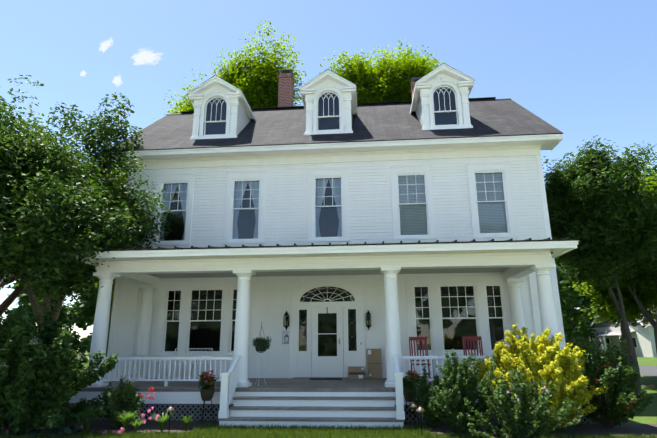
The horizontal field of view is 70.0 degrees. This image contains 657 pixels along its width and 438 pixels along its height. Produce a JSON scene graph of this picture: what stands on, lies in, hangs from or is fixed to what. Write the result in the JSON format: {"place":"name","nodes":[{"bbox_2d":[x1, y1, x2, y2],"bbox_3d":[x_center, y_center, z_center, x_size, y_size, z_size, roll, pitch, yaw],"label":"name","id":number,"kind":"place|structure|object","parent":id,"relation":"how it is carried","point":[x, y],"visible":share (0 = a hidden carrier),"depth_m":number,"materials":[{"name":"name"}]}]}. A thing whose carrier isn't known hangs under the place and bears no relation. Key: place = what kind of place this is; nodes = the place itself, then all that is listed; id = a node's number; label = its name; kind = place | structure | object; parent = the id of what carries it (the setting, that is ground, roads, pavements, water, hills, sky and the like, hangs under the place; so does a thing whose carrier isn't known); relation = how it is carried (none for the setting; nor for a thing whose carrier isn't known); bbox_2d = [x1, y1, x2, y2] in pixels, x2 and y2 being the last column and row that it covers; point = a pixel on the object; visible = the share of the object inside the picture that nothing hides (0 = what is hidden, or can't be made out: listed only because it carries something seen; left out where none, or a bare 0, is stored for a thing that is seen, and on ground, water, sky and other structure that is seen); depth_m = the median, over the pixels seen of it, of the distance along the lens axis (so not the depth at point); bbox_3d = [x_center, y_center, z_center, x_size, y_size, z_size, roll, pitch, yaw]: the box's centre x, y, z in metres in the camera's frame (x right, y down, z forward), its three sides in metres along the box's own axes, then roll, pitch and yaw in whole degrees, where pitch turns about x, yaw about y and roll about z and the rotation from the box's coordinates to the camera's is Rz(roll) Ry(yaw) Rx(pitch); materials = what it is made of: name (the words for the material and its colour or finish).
{"place":"outdoors","nodes":[
{"label":"outdoors","id":0,"kind":"place"},
{"bbox_2d":[0,264,114,327],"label":"tree","id":1,"kind":"object","parent":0,"point":[33,301],"depth_m":18.19,"materials":[{"name":"green plant"}]},
{"bbox_2d":[0,75,176,324],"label":"crape myrtle tree","id":2,"kind":"object","parent":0,"point":[86,210],"depth_m":11.41,"materials":[{"name":"green plant"}]},
{"bbox_2d":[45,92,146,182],"bbox_3d":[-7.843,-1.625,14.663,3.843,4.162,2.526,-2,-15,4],"label":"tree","id":3,"kind":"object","parent":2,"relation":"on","point":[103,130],"depth_m":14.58,"materials":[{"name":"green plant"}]},
{"bbox_2d":[99,39,112,51],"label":"cloud","id":4,"kind":"structure","parent":0,"point":[104,46],"depth_m":741.30,"materials":[{"name":"white"}]},
{"bbox_2d":[87,160,126,356],"bbox_3d":[-15.026,2.694,31.163,10.014,14.352,9.815,-2,-15,4],"label":"tree","id":5,"kind":"object","parent":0,"point":[124,181],"depth_m":29.21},
{"bbox_2d":[112,76,120,85],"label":"cloud","id":6,"kind":"structure","parent":0,"point":[117,80],"depth_m":723.20,"materials":[{"name":"white"}]},
{"bbox_2d":[132,49,159,64],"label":"cloud","id":7,"kind":"structure","parent":0,"point":[143,57],"depth_m":730.28,"materials":[{"name":"white"}]},
{"bbox_2d":[218,396,403,428],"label":"porch steps","id":8,"kind":"structure","parent":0,"point":[250,411],"depth_m":9.91,"materials":[{"name":"white wood"}]},
{"bbox_2d":[218,354,404,418],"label":"stair railings","id":9,"kind":"object","parent":8,"relation":"on","point":[229,381],"visible":0.98,"depth_m":9.91,"materials":[{"name":"white wood"}]},
{"bbox_2d":[0,421,656,437],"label":"lawn grass","id":10,"kind":"structure","parent":0,"point":[242,431],"depth_m":8.72,"materials":[{"name":"green plant"}]},
{"bbox_2d":[0,0,656,339],"label":"sky","id":11,"kind":"structure","parent":0,"point":[586,68],"materials":[{"name":"blue"}]},
{"bbox_2d":[1,348,656,437],"bbox_3d":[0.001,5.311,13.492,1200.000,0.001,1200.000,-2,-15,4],"label":"ground","id":12,"kind":"structure","parent":0,"point":[648,415],"depth_m":13.56,"materials":[{"name":"green plant"}]},
{"bbox_2d":[1,407,159,433],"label":"pink flowers","id":13,"kind":"object","parent":12,"relation":"on","point":[121,430],"visible":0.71,"depth_m":8.85,"materials":[{"name":"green plant"}]},
{"bbox_2d":[90,274,115,315],"bbox_3d":[-9.017,3.908,21.051,5.456,6.717,4.871,-2,-15,4],"label":"tree","id":14,"kind":"object","parent":12,"relation":"on","point":[113,286],"depth_m":20.92,"materials":[{"name":"green plant"}]},
{"bbox_2d":[166,405,174,434],"bbox_3d":[-3.009,3.822,8.903,0.157,0.545,0.157,-8,-17,26],"label":"path light","id":15,"kind":"object","parent":12,"relation":"on","point":[171,409],"visible":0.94,"depth_m":8.91,"materials":[{"name":"silver metal"}]},
{"bbox_2d":[153,86,195,121],"bbox_3d":[-8.074,-0.100,29.869,7.630,19.000,8.807,-2,-15,4],"label":"tree","id":16,"kind":"object","parent":12,"relation":"on","point":[188,106],"depth_m":29.11,"materials":[{"name":"green plant"}]},
{"bbox_2d":[184,20,306,107],"bbox_3d":[-5.908,-1.363,29.659,8.423,21.307,12.440,12,-19,-38],"label":"tree","id":17,"kind":"object","parent":12,"relation":"on","point":[257,81],"depth_m":28.27,"materials":[{"name":"green plant"}]},
{"bbox_2d":[6,263,594,354],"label":"trees","id":18,"kind":"object","parent":12,"relation":"on","point":[87,319],"visible":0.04,"depth_m":85.06,"materials":[{"name":"green plant"}]},
{"bbox_2d":[62,403,591,422],"bbox_3d":[-0.184,4.720,11.990,11.828,0.397,3.253,-2,-15,4],"label":"porch lattice","id":19,"kind":"object","parent":12,"relation":"on","point":[192,410],"visible":0.21,"depth_m":10.66,"materials":[{"name":"wood"}]},
{"bbox_2d":[69,378,586,404],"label":"porch floor","id":20,"kind":"structure","parent":19,"relation":"on","point":[180,392],"depth_m":10.79,"materials":[{"name":"paint"}]},
{"bbox_2d":[87,272,119,386],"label":"porch column","id":21,"kind":"structure","parent":20,"relation":"on","point":[100,327],"depth_m":11.74,"materials":[{"name":"paint"}]},
{"bbox_2d":[132,355,156,381],"bbox_3d":[-5.096,4.109,12.900,0.640,0.682,0.640,-2,-15,4],"label":"side table","id":22,"kind":"object","parent":20,"relation":"on","point":[143,362],"visible":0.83,"depth_m":12.91,"materials":[{"name":"white wood"}]},
{"bbox_2d":[130,285,158,378],"bbox_3d":[-5.579,3.405,14.271,0.470,2.750,0.470,-2,-15,4],"label":"porch pilaster","id":23,"kind":"object","parent":20,"relation":"on","point":[144,338],"visible":0.83,"depth_m":14.20,"materials":[{"name":"paint"}]},
{"bbox_2d":[166,348,212,378],"bbox_3d":[-3.953,4.136,13.382,1.124,0.861,0.492,-2,-15,4],"label":"bench","id":24,"kind":"object","parent":20,"relation":"on","point":[188,360],"visible":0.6,"depth_m":13.61,"materials":[{"name":"white wood"}]},
{"bbox_2d":[233,270,255,386],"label":"porch column","id":25,"kind":"structure","parent":20,"relation":"on","point":[241,336],"depth_m":11.39,"materials":[{"name":"paint"}]},
{"bbox_2d":[74,241,577,285],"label":"porch entablature","id":26,"kind":"structure","parent":25,"relation":"on","point":[512,260],"depth_m":11.45,"materials":[{"name":"white wood"}]},
{"bbox_2d":[252,326,270,385],"bbox_3d":[-1.642,3.330,11.653,0.420,1.502,0.577,11,-19,-36],"label":"hanging basket","id":27,"kind":"object","parent":20,"relation":"on","point":[259,341],"depth_m":11.59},
{"bbox_2d":[101,355,492,385],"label":"porch railings","id":28,"kind":"object","parent":20,"relation":"on","point":[129,359],"visible":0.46,"depth_m":11.37,"materials":[{"name":"paint"}]},
{"bbox_2d":[309,378,342,379],"bbox_3d":[-0.059,4.518,13.262,0.900,0.015,0.580,-2,-15,4],"label":"door mat","id":29,"kind":"object","parent":20,"relation":"on","point":[326,379],"depth_m":13.02,"materials":[{"name":"grey"}]},
{"bbox_2d":[348,366,364,379],"bbox_3d":[0.791,4.354,13.283,0.464,0.332,0.343,-1,-15,1],"label":"cardboard box","id":30,"kind":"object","parent":20,"relation":"on","point":[356,372],"visible":1,"depth_m":13.12,"materials":[{"name":"cardboard"}]},
{"bbox_2d":[367,349,381,378],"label":"cardboard boxes","id":31,"kind":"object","parent":20,"relation":"on","point":[374,363],"visible":0.94,"depth_m":13.45,"materials":[{"name":"cardboard"}]},
{"bbox_2d":[381,267,402,386],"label":"porch column","id":32,"kind":"structure","parent":20,"relation":"on","point":[392,331],"depth_m":11.10,"materials":[{"name":"paint"}]},
{"bbox_2d":[409,337,433,378],"bbox_3d":[2.502,3.747,12.656,0.520,1.119,0.840,0,-15,-1],"label":"rocking chair","id":33,"kind":"object","parent":20,"relation":"on","point":[419,339],"visible":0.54,"depth_m":12.95,"materials":[{"name":"red paint"}]},
{"bbox_2d":[462,336,484,364],"bbox_3d":[3.917,3.709,12.545,0.520,1.119,0.840,-3,-15,8],"label":"rocking chair","id":34,"kind":"object","parent":20,"relation":"on","point":[470,338],"visible":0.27,"depth_m":12.89,"materials":[{"name":"red paint"}]},
{"bbox_2d":[504,278,524,338],"bbox_3d":[5.423,3.107,13.407,0.470,2.750,0.470,-2,-15,4],"label":"porch pilaster","id":35,"kind":"object","parent":20,"relation":"on","point":[516,311],"visible":0.56,"depth_m":13.47,"materials":[{"name":"paint"}]},
{"bbox_2d":[529,264,560,349],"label":"porch column","id":36,"kind":"structure","parent":20,"relation":"on","point":[548,318],"depth_m":10.97,"materials":[{"name":"paint"}]},
{"bbox_2d":[105,134,565,381],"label":"house trim","id":37,"kind":"structure","parent":12,"relation":"on","point":[471,147],"depth_m":15.11,"materials":[{"name":"white wood"}]},
{"bbox_2d":[187,75,255,139],"bbox_3d":[-3.883,-3.551,17.826,1.960,2.435,3.076,-2,-15,4],"label":"dormer","id":38,"kind":"object","parent":37,"relation":"on","point":[237,111],"depth_m":16.64,"materials":[{"name":"white wood"}]},
{"bbox_2d":[278,69,293,106],"bbox_3d":[-1.903,-5.023,20.927,0.680,3.344,0.680,-2,-15,4],"label":"chimney","id":39,"kind":"object","parent":37,"relation":"on","point":[286,88],"visible":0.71,"depth_m":20.86,"materials":[{"name":"brick"}]},
{"bbox_2d":[73,237,579,251],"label":"porch roof","id":40,"kind":"structure","parent":37,"relation":"attached to","point":[330,244],"depth_m":10.89,"materials":[{"name":"grey metal"}]},
{"bbox_2d":[288,277,366,377],"bbox_3d":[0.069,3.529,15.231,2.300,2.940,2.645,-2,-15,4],"label":"entrance frame","id":41,"kind":"object","parent":37,"relation":"attached to","point":[309,363],"visible":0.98,"depth_m":13.96,"materials":[{"name":"white wood"}]},
{"bbox_2d":[299,287,356,355],"bbox_3d":[-0.033,3.057,14.093,1.720,2.065,0.025,-2,-15,4],"label":"entrance glass","id":42,"kind":"object","parent":41,"relation":"in","point":[327,344],"visible":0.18,"depth_m":14.06,"materials":[{"name":"black glass"}]},
{"bbox_2d":[300,69,357,134],"bbox_3d":[0.104,-3.659,17.513,1.960,2.435,3.076,-2,-15,4],"label":"dormer","id":43,"kind":"object","parent":37,"relation":"on","point":[316,89],"depth_m":16.31,"materials":[{"name":"white wood"}]},
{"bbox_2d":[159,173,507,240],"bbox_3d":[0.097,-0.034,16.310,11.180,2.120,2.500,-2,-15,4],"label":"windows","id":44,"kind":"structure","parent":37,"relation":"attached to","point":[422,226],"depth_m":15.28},
{"bbox_2d":[130,97,536,376],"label":"roof vents and downspouts","id":45,"kind":"object","parent":37,"relation":"attached to","point":[531,298],"visible":0.38,"depth_m":14.71,"materials":[{"name":"white metal"}]},
{"bbox_2d":[112,98,562,151],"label":"house roof","id":46,"kind":"structure","parent":37,"relation":"on","point":[399,121],"depth_m":16.50,"materials":[{"name":"grey"}]},
{"bbox_2d":[366,310,370,329],"bbox_3d":[1.183,2.994,13.892,0.160,0.590,0.195,-2,-15,4],"label":"lantern","id":47,"kind":"object","parent":37,"relation":"attached to","point":[368,325],"visible":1,"depth_m":13.86,"materials":[{"name":"black metal"}]},
{"bbox_2d":[411,77,421,98],"bbox_3d":[4.020,-4.729,20.600,0.680,2.951,0.680,-2,-15,4],"label":"chimney","id":48,"kind":"object","parent":37,"relation":"on","point":[413,80],"visible":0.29,"depth_m":20.75,"materials":[{"name":"brick"}]},
{"bbox_2d":[410,63,473,129],"bbox_3d":[4.060,-3.766,17.202,1.960,2.435,3.076,-2,-15,4],"label":"dormer","id":49,"kind":"object","parent":37,"relation":"on","point":[448,78],"depth_m":16.01,"materials":[{"name":"white wood"}]},
{"bbox_2d":[28,420,656,436],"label":"garden bed","id":50,"kind":"object","parent":12,"relation":"on","point":[580,429],"visible":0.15,"depth_m":9.46,"materials":[{"name":"brown soil"}]},
{"bbox_2d":[0,423,82,436],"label":"plants","id":51,"kind":"object","parent":50,"relation":"on","point":[63,428],"visible":0.48,"depth_m":8.76,"materials":[{"name":"green plant"}]},
{"bbox_2d":[0,304,117,433],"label":"bush","id":52,"kind":"object","parent":50,"relation":"on","point":[36,367],"depth_m":8.82,"materials":[{"name":"green plant"}]},
{"bbox_2d":[0,336,84,369],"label":"hydrangea plumes","id":53,"kind":"object","parent":52,"relation":"on","point":[31,341],"visible":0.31,"depth_m":8.80,"materials":[{"name":"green plant"}]},
{"bbox_2d":[96,377,144,428],"bbox_3d":[-4.245,3.821,9.716,1.422,1.091,0.756,-15,-21,44],"label":"low shrub","id":54,"kind":"object","parent":50,"relation":"on","point":[121,392],"depth_m":9.68,"materials":[{"name":"green plant"}]},
{"bbox_2d":[141,387,155,399],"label":"red flowers","id":55,"kind":"object","parent":54,"relation":"on","point":[151,389],"visible":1,"depth_m":9.62,"materials":[{"name":"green plant"}]},
{"bbox_2d":[79,411,192,433],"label":"strap leaf perennials","id":56,"kind":"object","parent":50,"relation":"on","point":[126,421],"visible":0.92,"depth_m":9.11,"materials":[{"name":"green plant"}]},
{"bbox_2d":[198,371,216,422],"bbox_3d":[-2.685,3.927,10.335,0.493,1.091,0.443,-2,-15,4],"label":"planter","id":57,"kind":"object","parent":50,"relation":"on","point":[207,394],"depth_m":10.34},
{"bbox_2d":[202,370,213,384],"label":"flowers","id":58,"kind":"object","parent":57,"relation":"attached to","point":[203,373],"visible":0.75,"depth_m":10.37,"materials":[{"name":"red plant"}]},
{"bbox_2d":[404,363,444,427],"bbox_3d":[2.052,3.631,9.608,1.011,1.324,0.856,-2,-15,4],"label":"shrub","id":59,"kind":"object","parent":50,"relation":"on","point":[420,393],"depth_m":9.54,"materials":[{"name":"green plant"}]},
{"bbox_2d":[476,324,607,430],"bbox_3d":[4.181,3.147,9.385,2.375,2.034,1.906,-2,-15,4],"label":"golden shrub","id":60,"kind":"object","parent":50,"relation":"on","point":[514,354],"depth_m":9.03,"materials":[{"name":"yellow plant"}]},
{"bbox_2d":[319,39,445,102],"bbox_3d":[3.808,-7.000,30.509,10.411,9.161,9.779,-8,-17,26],"label":"tree","id":61,"kind":"object","parent":12,"relation":"on","point":[382,80],"visible":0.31,"depth_m":28.50,"materials":[{"name":"green plant"}]},
{"bbox_2d":[403,371,418,424],"bbox_3d":[1.746,3.801,9.973,0.473,1.096,0.459,-2,-15,4],"label":"planter","id":62,"kind":"object","parent":12,"relation":"on","point":[407,382],"depth_m":9.93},
{"bbox_2d":[409,402,417,428],"bbox_3d":[1.683,3.876,9.213,0.157,0.545,0.157,4,-16,-17],"label":"path light","id":63,"kind":"object","parent":12,"relation":"on","point":[413,404],"visible":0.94,"depth_m":9.22,"materials":[{"name":"silver metal"}]},
{"bbox_2d":[416,406,424,434],"bbox_3d":[1.703,3.720,8.630,0.157,0.545,0.157,4,-16,-17],"label":"path light","id":64,"kind":"object","parent":12,"relation":"on","point":[420,409],"visible":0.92,"depth_m":8.63,"materials":[{"name":"silver metal"}]},
{"bbox_2d":[428,349,503,435],"bbox_3d":[2.546,3.258,8.802,1.323,1.587,1.394,-2,-15,4],"label":"boxwood shrub","id":65,"kind":"object","parent":12,"relation":"on","point":[456,371],"depth_m":8.66,"materials":[{"name":"green plant"}]},
{"bbox_2d":[464,368,583,437],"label":"shrub","id":66,"kind":"object","parent":12,"relation":"on","point":[502,397],"depth_m":7.99,"materials":[{"name":"green plant"}]},
{"bbox_2d":[555,258,597,353],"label":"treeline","id":67,"kind":"object","parent":12,"relation":"on","point":[563,287],"visible":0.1,"depth_m":62.93,"materials":[{"name":"green plant"}]},
{"bbox_2d":[541,135,656,393],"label":"broadleaf tree","id":68,"kind":"object","parent":12,"relation":"on","point":[599,212],"depth_m":15.55,"materials":[{"name":"green plant"}]},
{"bbox_2d":[558,242,656,352],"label":"dark tree","id":69,"kind":"object","parent":12,"relation":"on","point":[645,276],"depth_m":19.75,"materials":[{"name":"green plant"}]},
{"bbox_2d":[568,337,653,427],"bbox_3d":[5.609,3.333,9.626,1.588,1.782,1.816,-2,-15,4],"label":"shrub","id":70,"kind":"object","parent":12,"relation":"on","point":[617,398],"depth_m":9.35,"materials":[{"name":"green plant"}]},
{"bbox_2d":[571,274,656,366],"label":"tree","id":71,"kind":"object","parent":12,"relation":"on","point":[604,305],"depth_m":22.15,"materials":[{"name":"green plant"}]},
{"bbox_2d":[577,331,653,427],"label":"shrub tips","id":72,"kind":"object","parent":12,"relation":"on","point":[609,385],"depth_m":9.27,"materials":[{"name":"plant"}]},
{"bbox_2d":[588,166,656,282],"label":"broadleaf tree","id":73,"kind":"object","parent":12,"relation":"on","point":[651,178],"visible":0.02,"depth_m":18.54,"materials":[{"name":"green plant"}]},
{"bbox_2d":[110,156,552,378],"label":"house wall","id":74,"kind":"structure","parent":0,"point":[370,207],"depth_m":14.70,"materials":[{"name":"white wood"}]},
{"bbox_2d":[282,331,289,343],"bbox_3d":[-1.253,3.550,14.039,0.250,0.360,0.022,-2,-15,4],"label":"house plaque","id":75,"kind":"object","parent":74,"relation":"attached to","point":[285,337],"visible":0.9,"depth_m":14.04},
{"bbox_2d":[283,311,288,330],"bbox_3d":[-1.258,3.050,14.086,0.160,0.590,0.195,-2,-15,4],"label":"lantern","id":76,"kind":"object","parent":74,"relation":"attached to","point":[286,323],"visible":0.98,"depth_m":14.04,"materials":[{"name":"black metal"}]},
{"bbox_2d":[153,275,511,360],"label":"window frames","id":77,"kind":"structure","parent":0,"point":[478,283],"depth_m":14.07,"materials":[{"name":"white wood"}]},
{"bbox_2d":[165,286,503,350],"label":"window panes","id":78,"kind":"structure","parent":77,"relation":"in","point":[416,317],"depth_m":14.04,"materials":[{"name":"glass"}]},
{"bbox_2d":[149,162,518,248],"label":"window frames","id":79,"kind":"structure","parent":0,"point":[342,174],"depth_m":14.97,"materials":[{"name":"white wood"}]},
{"bbox_2d":[161,173,505,240],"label":"window panes","id":80,"kind":"structure","parent":79,"relation":"in","point":[337,204],"depth_m":15.02,"materials":[{"name":"grey glass"}]},
{"bbox_2d":[165,286,504,350],"bbox_3d":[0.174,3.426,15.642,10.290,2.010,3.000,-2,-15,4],"label":"window sashes","id":81,"kind":"object","parent":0,"point":[460,331],"depth_m":16.76,"materials":[{"name":"white wood"}]},
{"bbox_2d":[576,360,656,375],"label":"side road","id":82,"kind":"structure","parent":0,"point":[648,370],"depth_m":28.41,"materials":[{"name":"grey asphalt"}]},
{"bbox_2d":[587,305,656,356],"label":"neighbour house","id":83,"kind":"structure","parent":0,"point":[643,339],"depth_m":56.39,"materials":[{"name":"white wood"}]}
]}

